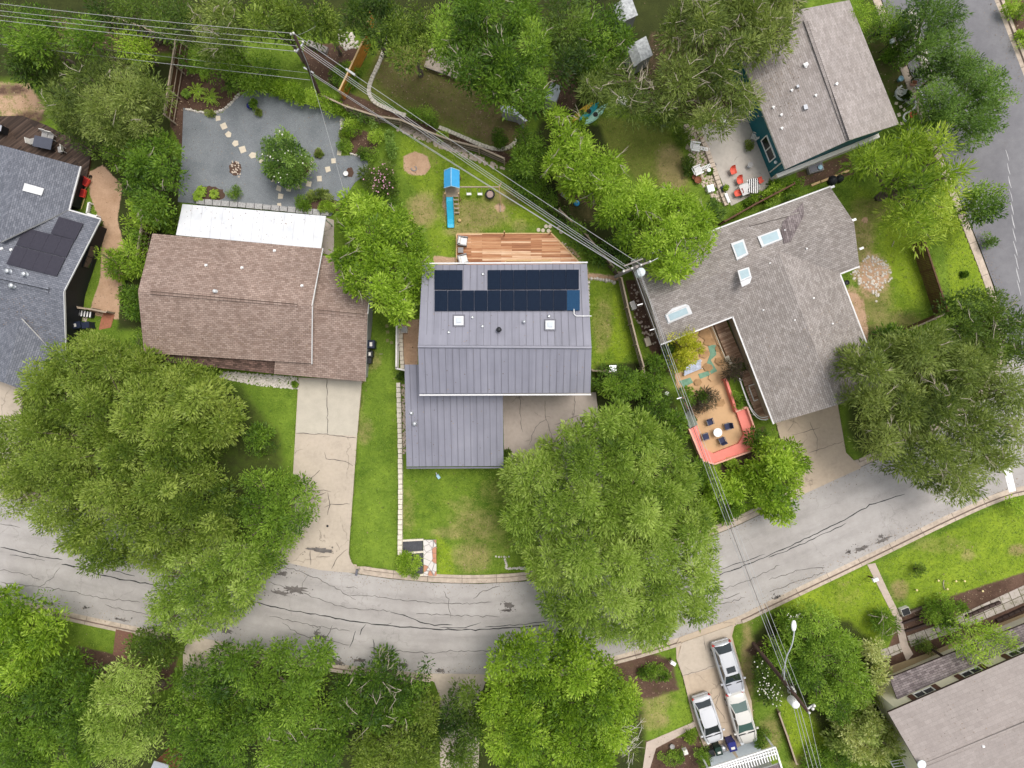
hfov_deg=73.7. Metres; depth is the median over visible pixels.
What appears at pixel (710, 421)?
terrace chair
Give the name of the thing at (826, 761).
bush
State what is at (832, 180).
covered barrow
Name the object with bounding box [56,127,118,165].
oak tree
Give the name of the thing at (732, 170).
shell chair
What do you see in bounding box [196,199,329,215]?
block curb
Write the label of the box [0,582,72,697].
garden tree
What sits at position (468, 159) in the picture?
power line
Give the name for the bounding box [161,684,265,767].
garden tree
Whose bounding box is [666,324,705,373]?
golden maple
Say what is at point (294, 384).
garden shrub
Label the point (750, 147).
garden shrub
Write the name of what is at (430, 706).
garden tree
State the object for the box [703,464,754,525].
bush
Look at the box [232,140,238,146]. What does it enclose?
stepping stone
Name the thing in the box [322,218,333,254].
patio
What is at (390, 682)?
garden tree
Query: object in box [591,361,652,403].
bush
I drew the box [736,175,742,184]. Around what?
shell chair
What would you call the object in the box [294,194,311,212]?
garden shrub
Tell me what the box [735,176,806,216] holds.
hedge
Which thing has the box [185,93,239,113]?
stone edging
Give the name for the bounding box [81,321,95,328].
wheelie bin
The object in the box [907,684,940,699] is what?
window
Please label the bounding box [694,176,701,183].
flower pot
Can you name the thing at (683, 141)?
garden shrub
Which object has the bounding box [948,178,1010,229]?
street tree
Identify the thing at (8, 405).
driveway
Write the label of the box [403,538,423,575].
planter bed
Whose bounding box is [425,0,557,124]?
oak tree
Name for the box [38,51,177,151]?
oak tree
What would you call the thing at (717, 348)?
flagstone
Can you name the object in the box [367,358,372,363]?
wheelie bin
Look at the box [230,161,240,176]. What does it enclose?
rubble
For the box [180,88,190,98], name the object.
shrub
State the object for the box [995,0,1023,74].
kerb
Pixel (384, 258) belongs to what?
pecan tree
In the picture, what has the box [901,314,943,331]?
wooden fence
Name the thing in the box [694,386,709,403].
garden shrub
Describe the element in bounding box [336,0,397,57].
garden tree
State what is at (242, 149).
stepping stone
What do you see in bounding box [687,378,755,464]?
coral terrace
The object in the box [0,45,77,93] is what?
garden tree
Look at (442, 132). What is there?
garden shrub
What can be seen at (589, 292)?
stone edging
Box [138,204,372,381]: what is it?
brown shingle house
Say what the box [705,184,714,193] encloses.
framed side table
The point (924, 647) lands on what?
garden shrub
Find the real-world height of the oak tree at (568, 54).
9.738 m
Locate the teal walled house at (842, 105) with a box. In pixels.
[729,0,898,180]
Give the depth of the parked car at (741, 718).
58.93 m
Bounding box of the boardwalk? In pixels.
[712,320,743,364]
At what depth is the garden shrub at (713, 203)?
58.85 m
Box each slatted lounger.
[690,141,709,152]
[692,164,710,175]
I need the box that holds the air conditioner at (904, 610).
[898,605,910,615]
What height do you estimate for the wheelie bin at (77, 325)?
1.026 m
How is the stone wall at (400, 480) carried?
on the ground at (102, 190)
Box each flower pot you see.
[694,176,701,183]
[897,76,903,81]
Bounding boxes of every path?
[99,313,113,329]
[113,629,132,659]
[643,721,695,767]
[867,563,912,660]
[881,643,902,657]
[887,614,1023,672]
[907,585,1023,646]
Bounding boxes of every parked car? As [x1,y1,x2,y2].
[691,691,724,744]
[710,637,745,695]
[724,691,758,744]
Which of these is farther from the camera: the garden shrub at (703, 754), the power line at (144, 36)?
the garden shrub at (703, 754)
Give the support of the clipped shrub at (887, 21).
on the ground at (102, 190)
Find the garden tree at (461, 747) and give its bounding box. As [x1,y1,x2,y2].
[434,676,487,767]
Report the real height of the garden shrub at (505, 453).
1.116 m
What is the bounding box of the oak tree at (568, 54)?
[540,0,602,100]
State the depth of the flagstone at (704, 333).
59.87 m
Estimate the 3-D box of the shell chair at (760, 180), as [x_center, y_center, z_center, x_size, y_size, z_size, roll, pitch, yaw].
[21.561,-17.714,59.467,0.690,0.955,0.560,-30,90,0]
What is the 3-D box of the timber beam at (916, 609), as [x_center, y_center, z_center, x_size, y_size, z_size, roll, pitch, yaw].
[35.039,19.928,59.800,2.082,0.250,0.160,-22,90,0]
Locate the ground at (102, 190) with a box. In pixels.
[0,0,1023,767]
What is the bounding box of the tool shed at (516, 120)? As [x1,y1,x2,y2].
[501,106,526,127]
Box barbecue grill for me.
[0,125,8,134]
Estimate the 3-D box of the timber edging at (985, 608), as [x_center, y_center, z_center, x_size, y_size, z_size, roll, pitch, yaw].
[41.301,19.736,59.850,3.221,0.314,0.280,-24,90,0]
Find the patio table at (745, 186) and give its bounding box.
[737,182,749,197]
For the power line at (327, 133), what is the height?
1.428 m
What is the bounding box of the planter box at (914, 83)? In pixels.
[910,80,916,85]
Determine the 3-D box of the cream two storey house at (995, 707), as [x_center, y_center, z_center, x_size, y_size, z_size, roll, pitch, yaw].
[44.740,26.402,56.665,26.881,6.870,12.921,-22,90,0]
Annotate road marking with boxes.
[1004,468,1015,491]
[1006,151,1020,294]
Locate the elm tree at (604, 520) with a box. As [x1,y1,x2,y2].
[495,396,724,654]
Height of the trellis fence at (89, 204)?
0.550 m
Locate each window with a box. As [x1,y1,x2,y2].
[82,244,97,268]
[761,135,775,162]
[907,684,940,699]
[954,663,987,679]
[1000,645,1023,658]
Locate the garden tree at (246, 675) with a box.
[164,633,339,712]
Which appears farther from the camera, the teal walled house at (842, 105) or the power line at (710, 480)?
the teal walled house at (842, 105)
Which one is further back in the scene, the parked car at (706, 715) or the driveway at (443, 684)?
the driveway at (443, 684)
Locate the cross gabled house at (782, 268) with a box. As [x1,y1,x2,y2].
[631,185,879,423]
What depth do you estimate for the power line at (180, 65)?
55.53 m
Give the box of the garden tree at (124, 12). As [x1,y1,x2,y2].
[83,0,164,44]
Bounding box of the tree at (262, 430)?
[241,420,280,459]
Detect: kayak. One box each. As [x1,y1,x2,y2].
[572,103,592,122]
[579,103,598,120]
[586,103,607,123]
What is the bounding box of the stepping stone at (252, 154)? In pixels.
[249,152,255,158]
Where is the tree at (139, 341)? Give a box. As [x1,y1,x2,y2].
[125,326,157,362]
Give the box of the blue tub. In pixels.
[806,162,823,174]
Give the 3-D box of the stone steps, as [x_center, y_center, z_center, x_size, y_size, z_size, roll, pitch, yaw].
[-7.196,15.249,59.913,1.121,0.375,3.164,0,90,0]
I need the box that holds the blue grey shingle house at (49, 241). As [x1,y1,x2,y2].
[0,145,106,390]
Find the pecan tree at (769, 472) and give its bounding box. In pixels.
[739,435,813,527]
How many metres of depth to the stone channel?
59.92 m
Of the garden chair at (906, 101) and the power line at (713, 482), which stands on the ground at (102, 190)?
the garden chair at (906, 101)
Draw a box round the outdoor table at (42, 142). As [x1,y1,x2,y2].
[32,135,57,151]
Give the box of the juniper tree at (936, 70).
[913,45,992,85]
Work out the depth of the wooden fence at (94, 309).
58.75 m
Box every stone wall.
[396,383,402,554]
[399,321,404,368]
[696,131,728,205]
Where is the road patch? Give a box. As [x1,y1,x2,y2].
[37,535,895,673]
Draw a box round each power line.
[0,15,294,45]
[0,20,288,50]
[2,37,304,72]
[2,44,307,79]
[5,4,286,32]
[5,11,300,40]
[295,34,640,264]
[300,47,624,269]
[303,45,629,267]
[303,47,627,268]
[310,74,346,201]
[311,74,623,269]
[312,73,622,268]
[633,270,789,689]
[636,271,792,690]
[638,269,796,693]
[640,272,807,709]
[790,693,808,767]
[794,697,812,766]
[798,702,816,765]
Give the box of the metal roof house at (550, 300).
[405,262,591,468]
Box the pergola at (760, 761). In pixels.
[702,732,782,767]
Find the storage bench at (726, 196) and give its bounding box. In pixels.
[724,193,729,202]
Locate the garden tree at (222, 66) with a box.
[174,37,254,85]
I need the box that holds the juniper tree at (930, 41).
[891,0,980,83]
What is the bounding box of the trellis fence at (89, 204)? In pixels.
[86,202,100,217]
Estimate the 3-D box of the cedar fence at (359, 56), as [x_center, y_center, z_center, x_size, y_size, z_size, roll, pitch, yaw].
[-13.587,-27.402,59.025,0.205,1.950,5.447,25,90,0]
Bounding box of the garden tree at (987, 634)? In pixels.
[929,611,1021,668]
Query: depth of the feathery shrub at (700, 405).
58.66 m
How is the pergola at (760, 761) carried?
on the ground at (102, 190)
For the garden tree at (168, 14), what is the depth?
53.81 m
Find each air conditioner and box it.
[401,326,407,332]
[607,365,616,371]
[898,605,910,615]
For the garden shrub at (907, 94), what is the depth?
59.26 m
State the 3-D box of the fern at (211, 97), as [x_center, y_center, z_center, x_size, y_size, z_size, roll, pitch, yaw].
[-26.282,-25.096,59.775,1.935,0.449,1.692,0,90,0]
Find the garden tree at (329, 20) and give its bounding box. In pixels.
[301,0,348,55]
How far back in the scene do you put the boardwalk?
59.65 m
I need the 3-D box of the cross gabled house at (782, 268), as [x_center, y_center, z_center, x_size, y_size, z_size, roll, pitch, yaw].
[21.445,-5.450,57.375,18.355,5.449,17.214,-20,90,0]
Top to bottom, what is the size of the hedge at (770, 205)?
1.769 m
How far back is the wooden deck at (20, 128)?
59.70 m
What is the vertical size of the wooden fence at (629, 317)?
1.750 m
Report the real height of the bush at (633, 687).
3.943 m
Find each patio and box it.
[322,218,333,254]
[673,325,729,409]
[701,107,771,204]
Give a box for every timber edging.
[965,600,1000,617]
[995,606,1023,621]
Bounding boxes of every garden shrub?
[158,205,179,235]
[203,108,216,117]
[225,184,243,201]
[248,97,257,110]
[253,107,262,116]
[290,380,298,387]
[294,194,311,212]
[305,187,334,201]
[313,147,324,157]
[317,199,336,212]
[328,59,361,92]
[335,137,353,154]
[338,129,348,140]
[340,116,361,137]
[355,145,378,161]
[367,128,384,145]
[395,371,404,381]
[395,550,422,579]
[406,104,439,126]
[436,130,448,142]
[491,127,508,149]
[503,447,511,456]
[636,661,672,682]
[650,108,670,123]
[657,746,684,767]
[662,110,677,128]
[672,125,692,148]
[680,153,696,177]
[683,729,698,745]
[693,744,713,767]
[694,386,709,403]
[705,197,728,220]
[722,184,729,190]
[722,458,738,467]
[731,390,744,409]
[743,425,773,454]
[744,139,754,150]
[753,727,771,749]
[765,178,781,187]
[878,40,911,71]
[884,8,918,60]
[901,90,912,100]
[907,66,926,82]
[908,562,927,579]
[908,636,938,655]
[919,592,969,629]
[959,270,969,278]
[980,231,1001,249]
[999,0,1023,20]
[1004,494,1023,514]
[1013,28,1023,48]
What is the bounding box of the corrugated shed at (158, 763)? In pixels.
[151,748,181,767]
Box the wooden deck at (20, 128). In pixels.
[0,116,91,177]
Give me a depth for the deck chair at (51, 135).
59.24 m
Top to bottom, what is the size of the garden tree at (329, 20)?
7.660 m
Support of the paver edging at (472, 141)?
on the ground at (102, 190)
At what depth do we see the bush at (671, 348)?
58.55 m
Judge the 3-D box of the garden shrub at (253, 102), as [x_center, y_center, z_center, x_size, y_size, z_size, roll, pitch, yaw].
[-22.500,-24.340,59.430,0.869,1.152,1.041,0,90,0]
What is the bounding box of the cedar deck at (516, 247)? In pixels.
[456,231,580,264]
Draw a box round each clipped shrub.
[850,0,878,37]
[864,0,907,45]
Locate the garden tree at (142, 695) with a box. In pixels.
[76,650,177,767]
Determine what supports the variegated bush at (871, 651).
on the ground at (102, 190)
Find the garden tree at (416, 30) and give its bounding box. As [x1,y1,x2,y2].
[376,0,442,81]
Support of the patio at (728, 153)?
on the ground at (102, 190)
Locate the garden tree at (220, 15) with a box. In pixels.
[182,0,255,70]
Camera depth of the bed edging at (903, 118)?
59.88 m
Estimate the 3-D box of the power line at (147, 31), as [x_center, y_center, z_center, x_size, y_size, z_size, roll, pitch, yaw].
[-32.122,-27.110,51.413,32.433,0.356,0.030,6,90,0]
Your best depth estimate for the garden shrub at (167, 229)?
59.01 m
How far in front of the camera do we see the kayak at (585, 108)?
59.65 m
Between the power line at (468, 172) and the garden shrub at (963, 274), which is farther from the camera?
the garden shrub at (963, 274)
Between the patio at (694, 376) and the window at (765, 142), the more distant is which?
the patio at (694, 376)
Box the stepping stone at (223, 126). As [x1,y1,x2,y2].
[220,123,227,129]
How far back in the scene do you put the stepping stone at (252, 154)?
59.94 m
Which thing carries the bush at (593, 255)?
on the ground at (102, 190)
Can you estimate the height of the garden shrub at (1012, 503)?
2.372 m
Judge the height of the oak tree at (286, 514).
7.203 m
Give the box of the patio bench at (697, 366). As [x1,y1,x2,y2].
[684,359,702,375]
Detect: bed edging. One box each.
[895,85,916,108]
[902,109,912,122]
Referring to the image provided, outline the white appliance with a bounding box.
[628,301,636,310]
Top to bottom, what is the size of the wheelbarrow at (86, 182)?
0.566 m
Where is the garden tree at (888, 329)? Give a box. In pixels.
[871,321,967,359]
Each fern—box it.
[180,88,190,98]
[187,82,206,101]
[192,191,205,201]
[196,185,206,195]
[199,68,209,81]
[201,88,222,106]
[209,189,218,199]
[220,80,239,97]
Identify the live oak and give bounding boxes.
[574,0,800,143]
[714,0,807,67]
[829,318,1023,508]
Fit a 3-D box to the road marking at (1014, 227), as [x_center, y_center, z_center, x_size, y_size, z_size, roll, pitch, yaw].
[44.126,-14.187,60.114,0.286,0.001,12.952,-5,90,0]
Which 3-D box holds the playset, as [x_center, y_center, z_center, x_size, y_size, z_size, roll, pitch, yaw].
[-3.331,-15.904,58.512,4.861,3.014,4.404,0,90,0]
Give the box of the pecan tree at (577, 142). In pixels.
[539,101,630,208]
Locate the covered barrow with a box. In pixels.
[827,174,843,185]
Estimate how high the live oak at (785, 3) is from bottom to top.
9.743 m
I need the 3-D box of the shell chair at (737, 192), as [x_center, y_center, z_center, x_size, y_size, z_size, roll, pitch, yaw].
[19.710,-16.654,59.467,0.690,0.955,0.560,-20,90,0]
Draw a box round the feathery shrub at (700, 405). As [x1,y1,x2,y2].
[686,385,720,416]
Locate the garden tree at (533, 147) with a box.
[506,123,548,183]
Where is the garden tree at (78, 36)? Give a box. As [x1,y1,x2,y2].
[51,7,126,68]
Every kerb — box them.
[0,486,1023,682]
[13,0,1004,582]
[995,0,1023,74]
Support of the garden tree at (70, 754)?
on the ground at (102, 190)
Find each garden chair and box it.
[749,132,758,140]
[894,87,907,97]
[903,97,915,105]
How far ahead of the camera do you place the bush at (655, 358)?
58.28 m
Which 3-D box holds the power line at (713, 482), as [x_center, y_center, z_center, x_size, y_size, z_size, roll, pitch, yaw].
[15.040,7.235,50.756,0.038,0.852,33.591,-21,90,0]
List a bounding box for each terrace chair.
[702,432,708,440]
[705,418,714,425]
[718,436,727,445]
[724,422,733,429]
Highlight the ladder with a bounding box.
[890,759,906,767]
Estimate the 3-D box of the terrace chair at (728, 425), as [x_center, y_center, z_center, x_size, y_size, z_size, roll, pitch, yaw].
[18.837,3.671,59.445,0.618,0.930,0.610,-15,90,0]
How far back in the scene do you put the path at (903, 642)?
59.96 m
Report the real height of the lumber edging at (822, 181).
0.205 m
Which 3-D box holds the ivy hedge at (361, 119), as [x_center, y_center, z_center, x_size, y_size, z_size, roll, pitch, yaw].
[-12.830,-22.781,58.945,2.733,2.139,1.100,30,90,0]
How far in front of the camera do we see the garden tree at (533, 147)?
56.57 m
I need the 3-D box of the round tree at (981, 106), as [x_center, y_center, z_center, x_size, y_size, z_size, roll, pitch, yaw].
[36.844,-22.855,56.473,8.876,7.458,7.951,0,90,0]
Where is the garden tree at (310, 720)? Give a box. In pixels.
[245,687,350,767]
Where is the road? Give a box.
[0,0,1023,674]
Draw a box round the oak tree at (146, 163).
[99,127,191,230]
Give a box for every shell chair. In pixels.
[729,165,736,174]
[733,188,743,195]
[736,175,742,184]
[757,176,763,183]
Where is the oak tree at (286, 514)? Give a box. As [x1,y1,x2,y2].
[233,465,321,574]
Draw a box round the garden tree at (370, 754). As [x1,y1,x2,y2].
[343,717,446,767]
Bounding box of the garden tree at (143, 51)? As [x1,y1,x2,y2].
[110,20,158,70]
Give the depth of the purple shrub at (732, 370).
58.25 m
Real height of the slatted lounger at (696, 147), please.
0.861 m
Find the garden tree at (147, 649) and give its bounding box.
[120,624,187,673]
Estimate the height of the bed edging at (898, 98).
0.124 m
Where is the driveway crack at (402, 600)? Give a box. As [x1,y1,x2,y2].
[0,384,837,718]
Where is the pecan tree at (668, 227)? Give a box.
[589,172,720,284]
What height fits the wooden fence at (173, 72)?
2.050 m
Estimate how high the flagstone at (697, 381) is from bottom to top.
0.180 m
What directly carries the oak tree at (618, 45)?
on the ground at (102, 190)
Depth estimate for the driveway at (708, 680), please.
60.03 m
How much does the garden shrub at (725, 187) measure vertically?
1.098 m
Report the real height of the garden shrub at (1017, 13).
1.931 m
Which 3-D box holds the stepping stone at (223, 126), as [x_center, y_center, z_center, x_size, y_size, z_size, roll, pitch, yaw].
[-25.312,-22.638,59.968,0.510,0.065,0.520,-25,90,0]
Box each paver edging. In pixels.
[367,39,405,117]
[438,126,516,150]
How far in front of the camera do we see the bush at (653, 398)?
57.24 m
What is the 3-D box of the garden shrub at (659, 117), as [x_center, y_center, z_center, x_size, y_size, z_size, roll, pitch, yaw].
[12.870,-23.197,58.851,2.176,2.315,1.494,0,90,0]
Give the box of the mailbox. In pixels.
[868,575,878,581]
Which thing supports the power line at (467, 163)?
attached to the utility pole at (306, 63)
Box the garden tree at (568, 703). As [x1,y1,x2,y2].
[474,619,640,767]
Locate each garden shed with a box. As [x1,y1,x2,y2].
[545,82,561,110]
[612,0,637,35]
[624,36,652,74]
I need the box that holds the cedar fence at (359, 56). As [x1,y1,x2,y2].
[338,36,370,99]
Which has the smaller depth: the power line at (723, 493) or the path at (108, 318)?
the power line at (723, 493)
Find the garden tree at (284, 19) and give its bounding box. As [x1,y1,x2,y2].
[232,0,312,62]
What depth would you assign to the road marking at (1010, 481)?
60.11 m
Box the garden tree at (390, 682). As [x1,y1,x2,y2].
[327,642,435,740]
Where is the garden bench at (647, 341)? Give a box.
[643,337,651,346]
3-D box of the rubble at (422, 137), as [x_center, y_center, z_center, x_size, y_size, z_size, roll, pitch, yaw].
[-5.341,-20.733,59.945,10.169,0.109,0.880,21,90,0]
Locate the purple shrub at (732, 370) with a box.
[718,356,747,381]
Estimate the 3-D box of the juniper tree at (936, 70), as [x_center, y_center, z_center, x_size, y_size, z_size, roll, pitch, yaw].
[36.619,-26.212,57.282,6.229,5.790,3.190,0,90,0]
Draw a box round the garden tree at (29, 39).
[0,0,74,72]
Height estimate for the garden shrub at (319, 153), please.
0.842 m
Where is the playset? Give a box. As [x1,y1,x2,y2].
[444,167,501,227]
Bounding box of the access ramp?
[739,370,769,420]
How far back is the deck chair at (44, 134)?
59.24 m
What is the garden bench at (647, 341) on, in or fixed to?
on the ground at (102, 190)
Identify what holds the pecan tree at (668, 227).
on the ground at (102, 190)
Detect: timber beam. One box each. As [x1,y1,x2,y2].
[900,606,922,616]
[902,614,923,623]
[905,622,928,631]
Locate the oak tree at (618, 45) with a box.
[572,0,637,91]
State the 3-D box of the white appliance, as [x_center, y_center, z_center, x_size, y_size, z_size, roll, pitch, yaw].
[10.547,-6.855,59.679,0.450,0.642,0.750,-20,90,0]
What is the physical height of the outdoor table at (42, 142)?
0.760 m
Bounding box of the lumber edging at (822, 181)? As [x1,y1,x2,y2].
[810,170,848,186]
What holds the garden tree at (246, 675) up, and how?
on the ground at (102, 190)
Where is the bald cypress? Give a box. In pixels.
[835,107,979,259]
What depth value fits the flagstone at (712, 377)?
59.83 m
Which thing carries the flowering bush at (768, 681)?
on the ground at (102, 190)
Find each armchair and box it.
[457,235,467,246]
[457,253,468,264]
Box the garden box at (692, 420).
[686,410,696,427]
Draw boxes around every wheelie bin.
[73,321,81,329]
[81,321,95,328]
[367,340,376,348]
[367,351,373,357]
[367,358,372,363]
[706,745,714,756]
[712,741,722,755]
[724,735,737,751]
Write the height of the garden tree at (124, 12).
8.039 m
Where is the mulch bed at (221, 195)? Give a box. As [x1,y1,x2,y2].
[202,150,353,210]
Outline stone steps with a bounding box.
[423,539,436,575]
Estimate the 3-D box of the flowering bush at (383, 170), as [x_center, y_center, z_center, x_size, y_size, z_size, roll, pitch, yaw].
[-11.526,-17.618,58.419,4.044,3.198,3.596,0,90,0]
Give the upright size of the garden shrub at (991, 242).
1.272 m
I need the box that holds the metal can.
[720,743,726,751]
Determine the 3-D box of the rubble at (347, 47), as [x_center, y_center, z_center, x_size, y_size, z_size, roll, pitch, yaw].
[-14.349,-30.235,59.953,1.979,0.094,1.946,0,90,0]
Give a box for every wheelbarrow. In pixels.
[79,186,86,208]
[82,175,91,188]
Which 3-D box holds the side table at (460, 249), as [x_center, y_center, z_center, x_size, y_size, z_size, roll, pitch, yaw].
[-4.456,-11.621,59.428,0.460,0.445,0.460,0,90,0]
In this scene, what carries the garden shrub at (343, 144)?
on the ground at (102, 190)
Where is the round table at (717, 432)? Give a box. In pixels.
[713,428,721,436]
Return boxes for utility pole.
[290,32,320,97]
[614,258,657,277]
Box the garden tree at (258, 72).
[223,51,284,99]
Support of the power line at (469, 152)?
attached to the utility pole at (306, 63)
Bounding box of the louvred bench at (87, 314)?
[79,310,94,317]
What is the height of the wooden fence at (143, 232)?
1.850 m
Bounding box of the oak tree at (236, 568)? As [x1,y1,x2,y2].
[142,529,281,645]
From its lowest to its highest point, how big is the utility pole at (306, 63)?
10.935 m
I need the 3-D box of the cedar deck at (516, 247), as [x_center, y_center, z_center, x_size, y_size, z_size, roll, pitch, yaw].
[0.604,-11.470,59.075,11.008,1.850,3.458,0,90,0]
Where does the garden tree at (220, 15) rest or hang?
on the ground at (102, 190)
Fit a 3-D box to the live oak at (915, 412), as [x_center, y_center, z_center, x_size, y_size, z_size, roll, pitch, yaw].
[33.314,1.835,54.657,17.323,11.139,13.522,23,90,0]
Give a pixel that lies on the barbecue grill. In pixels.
(4, 130)
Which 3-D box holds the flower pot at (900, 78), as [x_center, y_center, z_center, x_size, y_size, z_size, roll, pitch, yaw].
[33.953,-26.662,59.765,0.484,0.410,0.484,0,90,0]
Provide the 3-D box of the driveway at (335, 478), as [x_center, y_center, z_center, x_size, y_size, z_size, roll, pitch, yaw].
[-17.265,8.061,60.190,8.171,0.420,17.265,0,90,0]
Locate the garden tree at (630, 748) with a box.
[604,707,642,767]
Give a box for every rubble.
[220,371,298,389]
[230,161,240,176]
[338,29,358,50]
[396,125,504,169]
[401,384,405,453]
[631,284,655,344]
[684,124,722,202]
[850,255,892,302]
[908,8,931,71]
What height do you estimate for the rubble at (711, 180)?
0.091 m
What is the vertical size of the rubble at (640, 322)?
0.076 m
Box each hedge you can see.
[238,74,350,118]
[349,108,377,129]
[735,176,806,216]
[763,192,799,212]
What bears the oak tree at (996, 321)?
on the ground at (102, 190)
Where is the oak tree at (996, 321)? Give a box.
[930,284,1023,367]
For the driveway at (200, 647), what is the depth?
60.05 m
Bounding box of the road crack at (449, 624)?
[0,494,903,655]
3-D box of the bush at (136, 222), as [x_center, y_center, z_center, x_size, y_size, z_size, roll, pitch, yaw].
[-31.055,-14.186,58.201,3.835,3.946,4.065,41,90,0]
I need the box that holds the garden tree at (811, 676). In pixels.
[756,598,876,726]
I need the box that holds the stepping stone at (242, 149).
[239,146,245,152]
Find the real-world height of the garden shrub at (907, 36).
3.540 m
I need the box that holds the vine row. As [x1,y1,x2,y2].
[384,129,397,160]
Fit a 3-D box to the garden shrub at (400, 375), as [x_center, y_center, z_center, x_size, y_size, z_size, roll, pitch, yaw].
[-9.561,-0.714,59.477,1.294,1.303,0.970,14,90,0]
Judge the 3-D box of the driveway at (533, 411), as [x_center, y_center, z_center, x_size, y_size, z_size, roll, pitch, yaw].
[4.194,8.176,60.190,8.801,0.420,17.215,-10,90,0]
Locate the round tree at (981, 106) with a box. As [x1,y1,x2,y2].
[905,56,1022,155]
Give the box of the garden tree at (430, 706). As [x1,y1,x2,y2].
[406,683,449,751]
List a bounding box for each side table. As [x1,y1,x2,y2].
[458,247,462,252]
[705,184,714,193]
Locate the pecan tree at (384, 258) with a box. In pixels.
[325,185,437,328]
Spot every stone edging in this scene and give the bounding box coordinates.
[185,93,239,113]
[504,558,525,569]
[588,280,589,309]
[590,277,615,284]
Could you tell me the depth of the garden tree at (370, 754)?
54.43 m
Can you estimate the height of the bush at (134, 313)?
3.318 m
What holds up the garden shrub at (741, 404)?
on the ground at (102, 190)
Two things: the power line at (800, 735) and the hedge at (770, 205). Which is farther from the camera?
the hedge at (770, 205)
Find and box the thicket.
[510,171,582,234]
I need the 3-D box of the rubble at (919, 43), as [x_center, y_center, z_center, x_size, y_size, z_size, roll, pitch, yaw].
[35.810,-29.897,59.940,1.262,0.119,6.849,-19,90,0]
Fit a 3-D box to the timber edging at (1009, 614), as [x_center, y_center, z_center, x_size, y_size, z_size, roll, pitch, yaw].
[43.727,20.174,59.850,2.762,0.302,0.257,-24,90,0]
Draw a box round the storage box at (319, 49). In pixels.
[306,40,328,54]
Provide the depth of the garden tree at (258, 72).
58.24 m
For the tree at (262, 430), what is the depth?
57.85 m
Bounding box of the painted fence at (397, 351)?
[395,319,404,370]
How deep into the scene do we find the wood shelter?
59.44 m
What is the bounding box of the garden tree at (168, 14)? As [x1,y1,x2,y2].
[140,0,206,51]
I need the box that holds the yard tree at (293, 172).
[255,124,317,190]
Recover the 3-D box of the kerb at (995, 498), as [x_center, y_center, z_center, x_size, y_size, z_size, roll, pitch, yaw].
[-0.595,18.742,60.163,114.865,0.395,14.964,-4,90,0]
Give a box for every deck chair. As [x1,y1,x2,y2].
[24,137,33,144]
[38,128,47,137]
[45,130,56,140]
[57,144,65,153]
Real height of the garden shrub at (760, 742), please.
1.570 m
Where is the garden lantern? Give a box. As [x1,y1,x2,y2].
[879,38,894,52]
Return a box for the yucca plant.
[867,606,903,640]
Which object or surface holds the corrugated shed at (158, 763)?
on the ground at (102, 190)
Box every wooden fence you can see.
[77,306,114,313]
[108,14,175,45]
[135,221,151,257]
[163,36,187,124]
[321,95,504,165]
[558,208,619,274]
[617,277,644,367]
[718,182,794,225]
[776,708,797,764]
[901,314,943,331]
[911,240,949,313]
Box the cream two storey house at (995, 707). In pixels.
[871,617,1023,767]
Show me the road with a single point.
(820, 510)
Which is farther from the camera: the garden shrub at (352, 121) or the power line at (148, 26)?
the garden shrub at (352, 121)
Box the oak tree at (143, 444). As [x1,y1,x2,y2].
[0,329,251,579]
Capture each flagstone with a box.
[694,379,701,384]
[699,328,710,339]
[699,349,708,357]
[703,336,714,345]
[703,363,712,370]
[708,374,716,380]
[715,345,722,351]
[715,357,724,365]
[715,399,724,406]
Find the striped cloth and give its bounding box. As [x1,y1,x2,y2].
[747,178,759,192]
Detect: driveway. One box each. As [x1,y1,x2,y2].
[0,382,22,499]
[183,635,235,699]
[274,378,361,573]
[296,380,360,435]
[432,673,486,767]
[503,392,621,572]
[676,617,752,759]
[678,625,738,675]
[710,751,735,765]
[735,741,762,759]
[776,405,860,493]
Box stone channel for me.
[668,345,716,386]
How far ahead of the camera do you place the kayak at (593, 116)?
59.66 m
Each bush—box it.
[94,234,146,286]
[114,282,140,321]
[119,192,172,234]
[121,226,149,249]
[357,157,400,198]
[376,169,404,210]
[569,222,610,268]
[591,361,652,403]
[600,229,637,271]
[620,676,644,718]
[637,380,673,426]
[644,351,670,387]
[660,341,676,360]
[661,407,689,444]
[678,385,696,406]
[684,455,713,495]
[697,485,719,522]
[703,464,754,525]
[751,651,784,708]
[773,604,805,636]
[798,742,861,767]
[819,699,906,767]
[858,636,893,708]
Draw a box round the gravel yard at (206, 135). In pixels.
[178,89,367,215]
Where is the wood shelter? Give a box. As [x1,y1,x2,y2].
[424,47,461,77]
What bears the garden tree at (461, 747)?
on the ground at (102, 190)
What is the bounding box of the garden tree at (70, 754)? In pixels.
[0,645,119,767]
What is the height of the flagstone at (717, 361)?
0.177 m
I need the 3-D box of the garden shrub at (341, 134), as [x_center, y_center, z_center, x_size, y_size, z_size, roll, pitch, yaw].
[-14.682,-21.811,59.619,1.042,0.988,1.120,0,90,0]
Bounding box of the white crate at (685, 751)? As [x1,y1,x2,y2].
[682,747,687,755]

